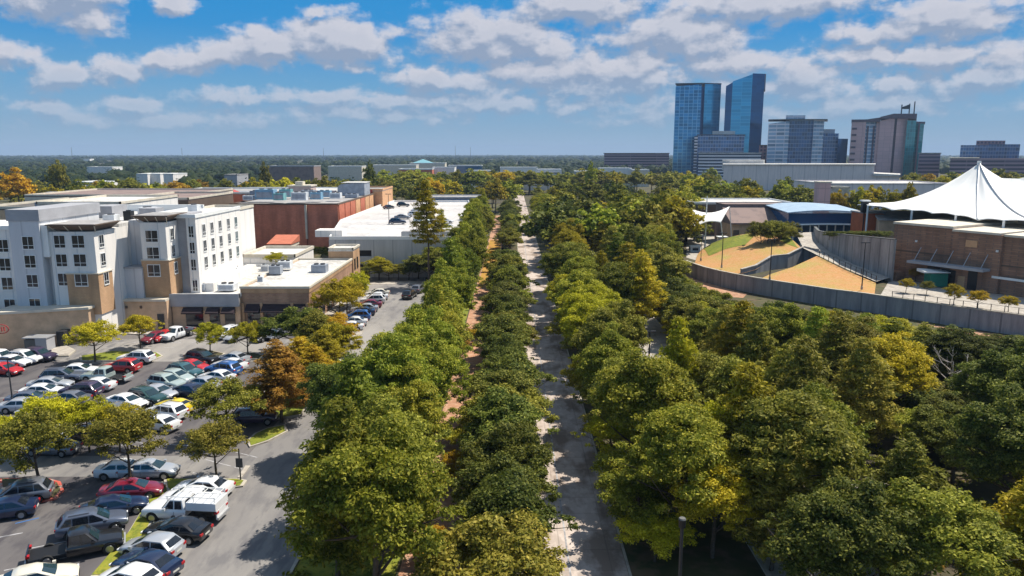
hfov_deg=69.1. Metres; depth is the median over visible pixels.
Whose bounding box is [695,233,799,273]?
lawn
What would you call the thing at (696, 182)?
broadleaf tree
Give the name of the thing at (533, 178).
broadleaf tree
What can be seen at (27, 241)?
window
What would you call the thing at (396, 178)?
broadleaf tree
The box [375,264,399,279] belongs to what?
bush
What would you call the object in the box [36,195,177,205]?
flat building
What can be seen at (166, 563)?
car
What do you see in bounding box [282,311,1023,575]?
undergrowth
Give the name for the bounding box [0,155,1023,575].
ground
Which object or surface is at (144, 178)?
distant building
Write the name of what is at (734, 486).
oak tree
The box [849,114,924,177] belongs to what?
stone tower
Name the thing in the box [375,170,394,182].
broadleaf tree
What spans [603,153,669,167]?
long office
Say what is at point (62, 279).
window
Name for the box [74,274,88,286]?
window
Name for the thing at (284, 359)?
cypress tree
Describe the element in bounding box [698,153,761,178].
banded garage
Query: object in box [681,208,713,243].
broadleaf tree
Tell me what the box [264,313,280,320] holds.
shop window
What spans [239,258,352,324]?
brick shop
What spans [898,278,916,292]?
tree
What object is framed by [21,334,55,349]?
utility cabinet
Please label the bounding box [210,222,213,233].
window
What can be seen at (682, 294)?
live oak
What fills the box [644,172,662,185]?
broadleaf tree
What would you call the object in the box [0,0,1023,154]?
sky
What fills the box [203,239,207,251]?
window
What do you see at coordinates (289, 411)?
island grass
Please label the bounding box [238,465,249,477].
crosswalk ramp
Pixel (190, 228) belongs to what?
window
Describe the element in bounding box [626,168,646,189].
broadleaf tree
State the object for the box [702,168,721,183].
broadleaf tree
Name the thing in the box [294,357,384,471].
tree
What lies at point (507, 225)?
live oak
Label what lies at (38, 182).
broadleaf tree
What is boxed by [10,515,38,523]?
blue access marking
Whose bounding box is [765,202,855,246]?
glass hall
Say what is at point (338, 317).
tree
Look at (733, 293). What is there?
dirt bank
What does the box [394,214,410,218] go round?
car
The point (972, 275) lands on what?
door
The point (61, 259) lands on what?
window
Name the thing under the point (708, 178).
broadleaf tree
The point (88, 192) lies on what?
flat building
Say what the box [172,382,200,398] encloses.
car
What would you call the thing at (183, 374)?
car
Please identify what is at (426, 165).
distant building
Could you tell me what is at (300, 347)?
cypress tree
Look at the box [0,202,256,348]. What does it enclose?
hotel
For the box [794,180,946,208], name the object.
concrete hall
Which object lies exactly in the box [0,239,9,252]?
window
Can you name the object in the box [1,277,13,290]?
window
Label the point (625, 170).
distant building
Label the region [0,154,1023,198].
distant woods
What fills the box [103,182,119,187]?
broadleaf tree
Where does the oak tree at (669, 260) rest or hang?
on the ground at (734, 559)
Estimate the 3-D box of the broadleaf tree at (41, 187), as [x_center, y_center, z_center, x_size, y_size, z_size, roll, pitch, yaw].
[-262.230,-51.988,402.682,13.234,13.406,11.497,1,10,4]
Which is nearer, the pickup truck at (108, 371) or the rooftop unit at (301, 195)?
the pickup truck at (108, 371)
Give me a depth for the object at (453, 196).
308.41 m
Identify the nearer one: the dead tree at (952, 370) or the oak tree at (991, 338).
the dead tree at (952, 370)
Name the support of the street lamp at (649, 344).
on the promenade
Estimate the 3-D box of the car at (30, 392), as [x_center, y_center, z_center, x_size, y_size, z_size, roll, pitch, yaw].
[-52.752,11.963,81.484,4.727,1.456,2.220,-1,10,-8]
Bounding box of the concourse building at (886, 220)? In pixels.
[874,210,1023,238]
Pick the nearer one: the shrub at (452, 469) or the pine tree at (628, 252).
the shrub at (452, 469)
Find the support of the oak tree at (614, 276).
on the ground at (734, 559)
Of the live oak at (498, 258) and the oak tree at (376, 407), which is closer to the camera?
the oak tree at (376, 407)
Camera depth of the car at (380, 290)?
142.55 m
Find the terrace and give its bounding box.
[675,209,909,294]
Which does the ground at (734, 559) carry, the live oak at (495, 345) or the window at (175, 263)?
the live oak at (495, 345)
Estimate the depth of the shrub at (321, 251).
171.80 m
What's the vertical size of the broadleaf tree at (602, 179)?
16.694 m
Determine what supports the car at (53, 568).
on the parking lot
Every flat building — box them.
[0,197,76,219]
[23,188,233,200]
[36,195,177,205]
[147,191,233,205]
[201,187,287,202]
[204,205,255,253]
[316,187,337,192]
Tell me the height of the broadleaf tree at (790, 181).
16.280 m
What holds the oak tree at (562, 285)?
on the ground at (734, 559)
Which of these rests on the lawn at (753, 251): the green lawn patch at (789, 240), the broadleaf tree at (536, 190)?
the green lawn patch at (789, 240)
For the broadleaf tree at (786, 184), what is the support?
on the ground at (734, 559)
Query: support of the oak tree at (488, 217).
on the ground at (734, 559)
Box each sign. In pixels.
[0,324,8,333]
[235,449,242,479]
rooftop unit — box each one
[102,213,119,219]
[123,210,133,220]
[187,204,200,210]
[217,282,237,290]
[243,194,254,199]
[255,188,276,199]
[257,275,263,281]
[261,263,269,270]
[268,264,282,273]
[273,192,286,199]
[278,259,292,268]
[279,188,292,196]
[291,191,308,199]
[301,189,315,196]
[310,192,322,199]
[311,263,328,272]
[317,190,331,196]
[329,192,341,198]
[345,193,358,197]
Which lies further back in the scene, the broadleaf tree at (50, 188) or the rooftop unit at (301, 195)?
the broadleaf tree at (50, 188)
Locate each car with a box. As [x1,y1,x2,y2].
[0,348,9,356]
[0,354,32,366]
[0,361,24,376]
[0,396,29,414]
[0,475,54,502]
[0,495,39,519]
[0,560,79,575]
[3,389,47,400]
[8,348,42,364]
[17,383,63,393]
[25,376,74,386]
[25,437,82,457]
[27,346,58,362]
[38,366,83,381]
[46,389,92,405]
[54,505,128,539]
[57,380,104,395]
[62,362,97,372]
[70,421,101,441]
[79,492,148,514]
[88,376,117,390]
[92,458,142,481]
[96,477,165,497]
[98,561,164,575]
[103,357,142,373]
[104,401,137,411]
[106,392,149,407]
[109,547,184,575]
[116,348,155,364]
[116,458,180,480]
[117,531,186,555]
[127,384,168,406]
[140,330,162,343]
[140,515,213,545]
[145,383,178,398]
[146,371,185,386]
[147,400,188,418]
[150,413,182,432]
[153,397,195,411]
[154,329,168,342]
[157,485,219,498]
[162,367,194,379]
[165,360,203,376]
[171,475,235,493]
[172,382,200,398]
[181,358,208,369]
[183,348,218,363]
[185,375,222,387]
[197,369,236,384]
[204,359,242,373]
[211,357,248,368]
[214,323,237,338]
[218,351,251,361]
[223,335,249,342]
[230,406,278,426]
[254,330,271,342]
[266,328,288,339]
[342,316,367,324]
[344,309,370,318]
[346,320,364,329]
[348,306,375,314]
[351,303,378,310]
[355,299,382,306]
[360,293,385,301]
[364,291,388,298]
[365,288,389,294]
[383,205,394,208]
[389,217,405,224]
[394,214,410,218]
[396,202,409,206]
[401,289,416,299]
[407,211,420,216]
[411,284,423,293]
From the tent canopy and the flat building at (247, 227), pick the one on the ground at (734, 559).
the flat building at (247, 227)
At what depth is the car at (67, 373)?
88.66 m
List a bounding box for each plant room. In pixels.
[287,181,316,191]
[337,181,369,194]
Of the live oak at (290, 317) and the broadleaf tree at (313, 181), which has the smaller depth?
the live oak at (290, 317)
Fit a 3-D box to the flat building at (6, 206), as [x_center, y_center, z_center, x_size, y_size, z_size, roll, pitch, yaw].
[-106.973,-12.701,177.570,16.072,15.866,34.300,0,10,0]
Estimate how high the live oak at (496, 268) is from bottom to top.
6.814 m
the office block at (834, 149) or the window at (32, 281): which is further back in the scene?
the office block at (834, 149)
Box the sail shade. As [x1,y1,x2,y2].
[692,196,731,247]
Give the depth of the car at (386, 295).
139.10 m
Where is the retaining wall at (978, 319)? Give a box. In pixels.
[685,260,1023,335]
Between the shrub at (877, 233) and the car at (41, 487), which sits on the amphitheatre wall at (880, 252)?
the shrub at (877, 233)
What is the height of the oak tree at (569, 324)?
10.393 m
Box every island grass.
[2,478,59,498]
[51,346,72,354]
[82,351,160,359]
[92,487,166,574]
[167,478,242,489]
[211,351,222,355]
[245,353,261,357]
[250,425,284,444]
[262,359,338,408]
[276,406,303,416]
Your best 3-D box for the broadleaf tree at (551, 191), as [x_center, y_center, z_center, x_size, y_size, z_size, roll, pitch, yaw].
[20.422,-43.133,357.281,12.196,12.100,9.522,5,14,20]
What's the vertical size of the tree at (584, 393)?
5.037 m
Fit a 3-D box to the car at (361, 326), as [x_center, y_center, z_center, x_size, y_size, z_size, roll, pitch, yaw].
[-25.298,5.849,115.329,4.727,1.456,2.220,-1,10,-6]
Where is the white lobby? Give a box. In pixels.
[722,160,764,169]
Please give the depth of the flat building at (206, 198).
203.07 m
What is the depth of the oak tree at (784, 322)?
81.72 m
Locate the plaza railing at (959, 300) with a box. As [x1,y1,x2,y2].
[892,291,1023,313]
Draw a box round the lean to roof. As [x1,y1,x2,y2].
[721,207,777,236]
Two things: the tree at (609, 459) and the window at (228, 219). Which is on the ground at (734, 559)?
the tree at (609, 459)
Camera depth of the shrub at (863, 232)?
152.54 m
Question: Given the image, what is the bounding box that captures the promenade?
[631,299,872,575]
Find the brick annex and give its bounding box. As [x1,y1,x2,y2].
[327,244,359,276]
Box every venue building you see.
[686,198,789,234]
[714,202,779,238]
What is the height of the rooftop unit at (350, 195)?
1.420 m
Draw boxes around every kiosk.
[688,245,700,251]
[693,234,704,239]
[716,236,727,240]
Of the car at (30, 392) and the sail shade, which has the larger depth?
the sail shade
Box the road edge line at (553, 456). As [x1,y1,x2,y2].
[521,222,571,575]
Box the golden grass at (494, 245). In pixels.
[478,240,500,287]
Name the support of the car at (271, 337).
on the parking lot
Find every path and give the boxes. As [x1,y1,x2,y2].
[398,216,501,575]
[798,232,888,280]
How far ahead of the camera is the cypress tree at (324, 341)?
87.96 m
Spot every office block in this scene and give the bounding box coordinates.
[693,131,744,173]
[766,115,827,162]
[821,129,847,162]
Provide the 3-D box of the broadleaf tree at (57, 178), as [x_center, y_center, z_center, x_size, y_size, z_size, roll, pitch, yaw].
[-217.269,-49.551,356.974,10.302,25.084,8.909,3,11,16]
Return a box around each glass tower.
[672,83,721,173]
[724,73,765,152]
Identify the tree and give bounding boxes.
[0,166,37,201]
[0,405,85,474]
[0,411,30,429]
[4,191,37,202]
[4,391,81,455]
[29,183,42,191]
[35,180,46,192]
[40,184,63,192]
[44,160,71,188]
[57,394,117,452]
[61,319,126,361]
[64,178,89,190]
[81,405,172,476]
[85,401,141,451]
[87,180,114,188]
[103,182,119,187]
[115,177,149,187]
[116,314,163,347]
[150,181,168,187]
[165,180,191,187]
[174,417,249,474]
[184,375,266,427]
[185,179,196,187]
[190,182,202,187]
[190,321,226,351]
[196,179,208,186]
[214,178,234,186]
[226,320,267,354]
[242,338,311,422]
[245,176,265,186]
[258,161,271,185]
[259,181,269,186]
[270,177,293,186]
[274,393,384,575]
[280,336,318,377]
[282,411,465,575]
[286,344,339,387]
[292,177,309,183]
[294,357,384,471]
[296,351,361,418]
[304,329,350,364]
[308,178,318,184]
[308,277,365,312]
[314,176,336,186]
[323,312,360,335]
[331,276,365,312]
[335,390,451,552]
[344,270,371,290]
[348,329,443,420]
[357,322,421,359]
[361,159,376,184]
[374,177,397,198]
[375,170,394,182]
[383,361,457,440]
[390,183,402,194]
[392,170,406,180]
[392,302,441,333]
[393,179,408,189]
[393,186,408,199]
[397,170,422,183]
[405,177,435,199]
[406,168,429,179]
[406,330,472,403]
[409,179,445,280]
[411,303,472,374]
[413,177,445,193]
[419,280,468,355]
[420,267,475,309]
[422,258,465,317]
[425,273,470,342]
[425,305,477,357]
[434,171,454,181]
[435,237,472,309]
[436,177,445,183]
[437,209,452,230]
[442,228,489,268]
[443,179,463,193]
[443,219,488,258]
[443,244,481,278]
[444,261,478,309]
[447,236,475,289]
[448,169,467,184]
[454,221,482,282]
[457,211,489,240]
[458,197,493,227]
[459,168,478,185]
[459,184,476,193]
[461,205,487,246]
[464,170,492,185]
[465,206,490,265]
[473,185,497,199]
[474,203,489,238]
[475,182,485,189]
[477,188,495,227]
[477,206,496,232]
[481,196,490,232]
[483,178,508,213]
[485,169,498,179]
[486,177,501,202]
[487,170,515,182]
[498,178,524,199]
[512,172,527,188]
[512,201,581,252]
[516,171,542,194]
[529,202,543,219]
[530,195,540,204]
[531,185,544,196]
[531,196,550,210]
[533,171,552,185]
[537,241,594,275]
[540,172,560,186]
[541,171,555,185]
[542,188,581,207]
[543,269,577,303]
[543,314,572,349]
[544,194,580,210]
[545,227,587,249]
[546,186,561,195]
[546,269,612,306]
[547,180,567,193]
[551,218,585,243]
[552,217,586,238]
[552,280,606,320]
[554,200,589,220]
[554,250,602,279]
[556,172,578,184]
[557,283,623,318]
[559,298,628,345]
[559,338,579,350]
[559,360,592,403]
[560,191,608,250]
[561,180,576,192]
[566,356,585,370]
[569,298,652,357]
[570,413,641,453]
[571,168,585,182]
[571,178,607,201]
[571,202,623,245]
[571,320,641,383]
[571,379,593,407]
[577,410,611,445]
[579,244,597,259]
[584,161,597,182]
[585,231,595,242]
[585,354,649,444]
[587,221,611,260]
[588,349,712,444]
[589,445,674,506]
[590,262,639,303]
[594,170,609,184]
[594,250,609,272]
[594,465,674,526]
[595,225,619,263]
[596,202,642,228]
[602,180,628,194]
[603,182,632,205]
[605,172,623,183]
[605,189,628,203]
[605,195,649,208]
[605,232,628,262]
[611,223,638,261]
[613,198,678,233]
[613,241,645,298]
[613,401,746,546]
[613,511,705,561]
[614,223,627,239]
[619,174,631,185]
[619,192,643,206]
[619,200,654,216]
[620,224,670,241]
[624,248,671,329]
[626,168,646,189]
[626,189,646,201]
[629,230,657,261]
[632,232,682,255]
[637,241,692,309]
[638,193,652,201]
[640,171,655,192]
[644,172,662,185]
[648,189,671,207]
[649,183,672,195]
[653,173,680,191]
[655,226,676,247]
[656,195,705,236]
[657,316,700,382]
[660,303,684,333]
[661,222,685,256]
[665,172,686,187]
[668,301,713,352]
[668,445,762,558]
[670,185,691,196]
[674,350,737,406]
[675,187,705,201]
[675,223,707,242]
[677,174,698,190]
[679,176,707,191]
[681,184,697,192]
[681,197,711,240]
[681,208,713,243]
[684,300,712,338]
[686,306,740,350]
[692,178,723,197]
[693,174,719,184]
[698,353,747,412]
[699,304,745,356]
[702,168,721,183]
[702,172,719,180]
[702,185,748,197]
[703,400,730,518]
[710,300,765,368]
[714,359,778,525]
[715,180,729,188]
[715,388,887,542]
[722,313,784,384]
[725,434,818,570]
[729,185,739,194]
[731,186,751,197]
[733,178,762,189]
[735,178,765,195]
[738,185,762,197]
[743,300,785,363]
[744,220,773,243]
[750,186,766,197]
[757,302,808,361]
[757,471,933,575]
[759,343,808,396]
[761,220,781,242]
[765,179,791,199]
[766,182,788,200]
[766,220,790,242]
[768,332,851,489]
[770,220,797,238]
[776,176,793,189]
[778,380,875,479]
[784,184,813,202]
[784,221,803,238]
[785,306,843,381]
[789,311,826,347]
[801,306,826,320]
[810,311,871,402]
[819,310,846,326]
[827,308,857,324]
[830,188,850,206]
[830,336,907,443]
[835,315,894,398]
[842,330,940,431]
[845,192,860,209]
[849,186,871,208]
[850,313,881,326]
[857,437,955,566]
[858,313,881,331]
[859,476,1023,575]
[860,185,881,209]
[871,186,890,209]
[872,314,909,328]
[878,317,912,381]
[879,406,954,461]
[884,188,905,210]
[884,318,916,339]
[884,385,944,411]
[895,182,918,210]
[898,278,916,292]
[899,372,948,406]
[903,401,1000,484]
[904,173,925,180]
[908,268,923,281]
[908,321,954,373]
[917,390,991,414]
[918,326,992,374]
[919,173,935,181]
[919,281,935,294]
[923,346,955,374]
[927,346,968,389]
[935,175,950,182]
[936,324,957,334]
[938,379,1023,499]
[942,283,967,304]
[944,348,1023,407]
[945,171,958,179]
[955,328,979,368]
[957,476,1023,575]
[966,290,991,307]
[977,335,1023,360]
[980,332,1004,347]
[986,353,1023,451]
[993,168,1016,178]
[997,295,1020,311]
[998,457,1023,490]
[999,172,1017,177]
[999,335,1023,343]
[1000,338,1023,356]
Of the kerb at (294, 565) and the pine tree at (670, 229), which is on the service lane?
the kerb at (294, 565)
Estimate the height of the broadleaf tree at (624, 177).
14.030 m
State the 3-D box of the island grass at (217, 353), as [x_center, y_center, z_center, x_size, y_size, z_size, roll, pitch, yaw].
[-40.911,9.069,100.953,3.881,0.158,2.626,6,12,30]
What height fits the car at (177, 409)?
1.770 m
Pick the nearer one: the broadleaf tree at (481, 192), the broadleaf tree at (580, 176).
the broadleaf tree at (481, 192)
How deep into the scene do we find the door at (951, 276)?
136.05 m
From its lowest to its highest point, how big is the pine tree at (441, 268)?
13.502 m
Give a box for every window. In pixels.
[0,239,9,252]
[0,258,11,270]
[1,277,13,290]
[3,299,15,306]
[21,236,34,249]
[23,255,36,268]
[26,274,38,287]
[28,298,40,305]
[53,235,65,248]
[55,254,67,266]
[57,273,66,285]
[71,235,85,248]
[73,254,86,266]
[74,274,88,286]
[98,234,104,247]
[100,252,106,266]
[103,272,109,285]
[144,230,158,242]
[146,247,159,259]
[147,264,160,276]
[170,228,174,240]
[171,244,175,257]
[174,261,178,273]
[186,313,203,326]
[188,226,193,237]
[189,242,195,253]
[190,259,196,270]
[192,280,198,291]
[202,224,205,235]
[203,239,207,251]
[204,256,208,268]
[209,313,220,325]
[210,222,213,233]
[211,237,214,249]
[212,253,216,265]
[218,220,221,231]
[219,235,222,246]
[220,250,223,262]
[225,314,235,324]
[226,218,230,229]
[227,233,231,243]
[229,248,232,259]
[234,216,237,227]
[235,231,238,241]
[236,245,239,256]
[247,312,260,324]
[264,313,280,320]
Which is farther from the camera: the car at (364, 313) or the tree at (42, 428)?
the car at (364, 313)
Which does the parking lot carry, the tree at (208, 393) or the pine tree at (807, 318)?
the tree at (208, 393)
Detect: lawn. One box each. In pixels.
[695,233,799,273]
[763,256,875,293]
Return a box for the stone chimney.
[813,181,831,203]
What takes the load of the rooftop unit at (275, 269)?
on the brick shop
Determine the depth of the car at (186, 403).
78.85 m
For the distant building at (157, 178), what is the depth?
559.42 m
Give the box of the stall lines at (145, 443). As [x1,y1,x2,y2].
[0,292,391,570]
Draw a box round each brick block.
[370,186,392,205]
[759,145,766,162]
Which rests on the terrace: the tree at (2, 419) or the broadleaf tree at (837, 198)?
the broadleaf tree at (837, 198)
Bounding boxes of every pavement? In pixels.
[119,302,345,334]
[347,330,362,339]
[369,281,425,284]
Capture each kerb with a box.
[0,478,63,502]
[58,346,75,356]
[80,351,162,361]
[164,478,246,490]
[247,424,287,447]
[277,407,305,419]
[288,277,424,575]
[529,216,631,575]
[631,351,771,575]
[637,299,878,575]
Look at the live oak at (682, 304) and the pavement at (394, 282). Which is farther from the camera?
the pavement at (394, 282)
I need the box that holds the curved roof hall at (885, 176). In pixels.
[873,172,899,179]
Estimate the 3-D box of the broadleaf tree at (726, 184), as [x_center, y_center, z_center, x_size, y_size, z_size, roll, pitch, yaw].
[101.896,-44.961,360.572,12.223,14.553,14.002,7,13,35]
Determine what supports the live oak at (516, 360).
on the ground at (734, 559)
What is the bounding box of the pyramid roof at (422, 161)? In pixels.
[414,159,432,162]
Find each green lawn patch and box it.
[705,234,751,254]
[779,237,797,247]
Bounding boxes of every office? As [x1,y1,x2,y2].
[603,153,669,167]
[917,153,940,177]
[949,141,1023,176]
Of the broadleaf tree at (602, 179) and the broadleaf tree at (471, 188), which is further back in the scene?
the broadleaf tree at (602, 179)
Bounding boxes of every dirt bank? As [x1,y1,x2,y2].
[683,274,745,297]
[922,323,1004,337]
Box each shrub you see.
[262,252,286,261]
[314,246,327,257]
[410,524,449,556]
[437,463,461,487]
[441,448,461,469]
[442,426,465,444]
[467,328,477,343]
[822,231,833,236]
[851,231,863,234]
[857,231,870,235]
[864,230,877,236]
[871,230,885,236]
[879,231,893,237]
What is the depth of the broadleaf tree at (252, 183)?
360.22 m
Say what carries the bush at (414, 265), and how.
on the ground at (734, 559)
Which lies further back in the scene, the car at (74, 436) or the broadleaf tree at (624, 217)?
the broadleaf tree at (624, 217)
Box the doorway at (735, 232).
[733,230,738,235]
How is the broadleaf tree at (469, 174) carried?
on the ground at (734, 559)
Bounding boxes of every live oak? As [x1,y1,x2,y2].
[257,306,315,345]
[287,307,343,341]
[314,322,364,352]
[408,507,568,575]
[443,465,579,548]
[447,385,560,462]
[447,450,561,520]
[454,420,554,479]
[455,368,554,418]
[457,381,558,432]
[468,350,557,395]
[469,312,539,349]
[471,310,540,340]
[472,281,535,311]
[474,332,533,361]
[476,345,536,372]
[480,264,539,290]
[480,293,533,322]
[482,263,529,284]
[483,248,527,270]
[485,254,527,276]
[487,278,523,295]
[489,283,538,302]
[490,301,533,323]
[492,227,523,248]
[492,253,527,268]
[495,200,521,210]
[495,223,520,245]
[496,214,519,226]
[497,210,519,220]
[499,202,521,212]
[499,203,519,214]
[643,275,698,308]
[653,271,697,286]
[659,291,691,316]
[661,293,719,327]
[688,278,705,290]
[698,289,732,302]
[712,296,735,303]
[716,300,731,309]
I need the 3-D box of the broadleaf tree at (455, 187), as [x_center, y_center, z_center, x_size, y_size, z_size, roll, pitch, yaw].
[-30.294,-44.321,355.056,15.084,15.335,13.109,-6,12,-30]
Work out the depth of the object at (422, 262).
156.78 m
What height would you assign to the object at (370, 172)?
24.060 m
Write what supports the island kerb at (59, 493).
on the parking lot
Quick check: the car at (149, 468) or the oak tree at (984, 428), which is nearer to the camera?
the oak tree at (984, 428)
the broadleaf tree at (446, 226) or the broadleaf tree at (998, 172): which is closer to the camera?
the broadleaf tree at (446, 226)
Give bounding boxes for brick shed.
[266,235,299,245]
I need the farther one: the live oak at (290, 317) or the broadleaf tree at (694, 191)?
the broadleaf tree at (694, 191)
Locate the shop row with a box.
[169,264,275,326]
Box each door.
[56,329,71,346]
[157,314,164,329]
[927,266,939,268]
[941,269,955,285]
[966,271,977,289]
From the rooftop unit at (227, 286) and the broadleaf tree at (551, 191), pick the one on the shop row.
the rooftop unit at (227, 286)
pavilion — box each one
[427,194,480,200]
[830,186,849,198]
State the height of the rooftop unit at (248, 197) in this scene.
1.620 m
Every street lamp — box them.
[0,358,14,398]
[647,331,655,357]
[678,516,685,575]
[721,233,723,267]
[768,239,775,279]
[860,242,869,289]
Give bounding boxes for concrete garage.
[723,163,875,189]
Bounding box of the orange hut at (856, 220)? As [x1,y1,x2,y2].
[850,210,884,236]
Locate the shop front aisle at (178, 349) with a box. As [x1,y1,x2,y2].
[7,339,292,361]
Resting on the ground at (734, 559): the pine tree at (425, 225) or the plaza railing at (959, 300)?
the pine tree at (425, 225)
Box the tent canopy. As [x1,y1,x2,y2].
[858,161,1023,230]
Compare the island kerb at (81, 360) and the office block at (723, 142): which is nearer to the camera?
the island kerb at (81, 360)
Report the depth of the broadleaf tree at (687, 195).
229.78 m
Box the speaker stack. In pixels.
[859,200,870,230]
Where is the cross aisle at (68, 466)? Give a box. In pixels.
[0,456,246,476]
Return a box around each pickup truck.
[24,524,125,564]
[79,365,133,383]
[139,486,229,522]
[159,325,195,341]
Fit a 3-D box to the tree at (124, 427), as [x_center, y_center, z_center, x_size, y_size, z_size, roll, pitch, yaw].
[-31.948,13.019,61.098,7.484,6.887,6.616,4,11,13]
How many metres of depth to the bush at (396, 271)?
159.74 m
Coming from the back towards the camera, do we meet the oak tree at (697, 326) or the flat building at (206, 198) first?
the flat building at (206, 198)
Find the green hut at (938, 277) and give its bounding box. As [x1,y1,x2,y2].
[917,268,950,286]
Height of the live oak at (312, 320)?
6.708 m
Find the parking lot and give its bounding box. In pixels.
[0,335,294,575]
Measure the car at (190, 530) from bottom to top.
1.456 m
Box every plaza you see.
[686,235,716,259]
[881,280,1023,313]
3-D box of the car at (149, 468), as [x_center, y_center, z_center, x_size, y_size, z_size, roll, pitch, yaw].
[-30.729,15.289,63.076,4.727,1.456,2.220,-1,10,-4]
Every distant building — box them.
[86,166,122,172]
[136,173,161,184]
[150,173,164,184]
[163,173,187,184]
[224,174,247,186]
[268,165,320,183]
[328,166,365,180]
[373,164,418,177]
[398,168,433,173]
[410,163,446,167]
[432,167,455,174]
[448,165,482,172]
[487,172,559,189]
[500,167,537,171]
[537,169,561,173]
[574,170,605,188]
[598,167,631,184]
[630,169,649,186]
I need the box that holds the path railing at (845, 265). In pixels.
[819,250,876,280]
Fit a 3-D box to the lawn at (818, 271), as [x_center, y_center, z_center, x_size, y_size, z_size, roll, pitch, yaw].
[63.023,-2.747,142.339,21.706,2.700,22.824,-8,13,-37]
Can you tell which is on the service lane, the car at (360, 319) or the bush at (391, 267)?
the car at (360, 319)
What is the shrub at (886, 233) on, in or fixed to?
on the amphitheatre wall at (880, 252)
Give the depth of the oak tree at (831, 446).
48.24 m
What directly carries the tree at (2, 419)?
on the parking lot
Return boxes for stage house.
[893,217,1023,297]
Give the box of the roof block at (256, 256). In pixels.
[243,246,313,263]
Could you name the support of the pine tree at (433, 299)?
on the verge grass at (328, 569)
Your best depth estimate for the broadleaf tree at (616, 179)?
493.81 m
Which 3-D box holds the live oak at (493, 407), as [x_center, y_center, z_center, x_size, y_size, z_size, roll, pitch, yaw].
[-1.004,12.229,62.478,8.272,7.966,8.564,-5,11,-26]
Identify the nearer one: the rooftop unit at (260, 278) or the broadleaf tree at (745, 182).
the rooftop unit at (260, 278)
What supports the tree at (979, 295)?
on the plaza at (914, 290)
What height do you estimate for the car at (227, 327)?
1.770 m
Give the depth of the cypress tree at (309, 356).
81.66 m
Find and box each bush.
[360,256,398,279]
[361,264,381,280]
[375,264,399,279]
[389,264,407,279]
[396,263,420,279]
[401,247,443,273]
[403,260,431,278]
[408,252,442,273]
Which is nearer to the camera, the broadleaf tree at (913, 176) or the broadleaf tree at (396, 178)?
the broadleaf tree at (913, 176)
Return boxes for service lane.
[174,277,423,575]
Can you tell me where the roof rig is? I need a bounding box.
[901,101,915,113]
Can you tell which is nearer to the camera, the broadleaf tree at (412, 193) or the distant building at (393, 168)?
the broadleaf tree at (412, 193)
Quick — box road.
[515,194,628,575]
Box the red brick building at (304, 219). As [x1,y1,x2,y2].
[229,193,373,248]
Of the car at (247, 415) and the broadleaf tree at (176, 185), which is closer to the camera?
the car at (247, 415)
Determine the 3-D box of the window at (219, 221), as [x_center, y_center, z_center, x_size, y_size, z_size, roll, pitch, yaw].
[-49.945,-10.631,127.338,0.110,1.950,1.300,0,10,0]
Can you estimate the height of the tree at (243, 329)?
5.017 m
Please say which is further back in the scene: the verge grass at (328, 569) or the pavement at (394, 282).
the pavement at (394, 282)
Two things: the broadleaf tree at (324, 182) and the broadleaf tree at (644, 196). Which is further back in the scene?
the broadleaf tree at (324, 182)
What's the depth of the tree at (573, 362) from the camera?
87.45 m
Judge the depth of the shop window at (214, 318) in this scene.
116.60 m
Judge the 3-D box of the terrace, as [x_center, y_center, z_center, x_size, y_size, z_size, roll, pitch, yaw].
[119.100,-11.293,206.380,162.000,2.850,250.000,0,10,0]
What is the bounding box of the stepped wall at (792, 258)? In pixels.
[740,246,818,274]
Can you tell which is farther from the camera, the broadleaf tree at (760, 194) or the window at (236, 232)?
the broadleaf tree at (760, 194)
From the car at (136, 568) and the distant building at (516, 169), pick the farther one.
the distant building at (516, 169)
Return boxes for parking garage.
[315,200,468,276]
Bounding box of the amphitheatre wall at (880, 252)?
[814,226,896,281]
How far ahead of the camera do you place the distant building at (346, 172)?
751.23 m
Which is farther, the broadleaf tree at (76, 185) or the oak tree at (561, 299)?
the broadleaf tree at (76, 185)
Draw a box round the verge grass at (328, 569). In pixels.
[293,292,473,575]

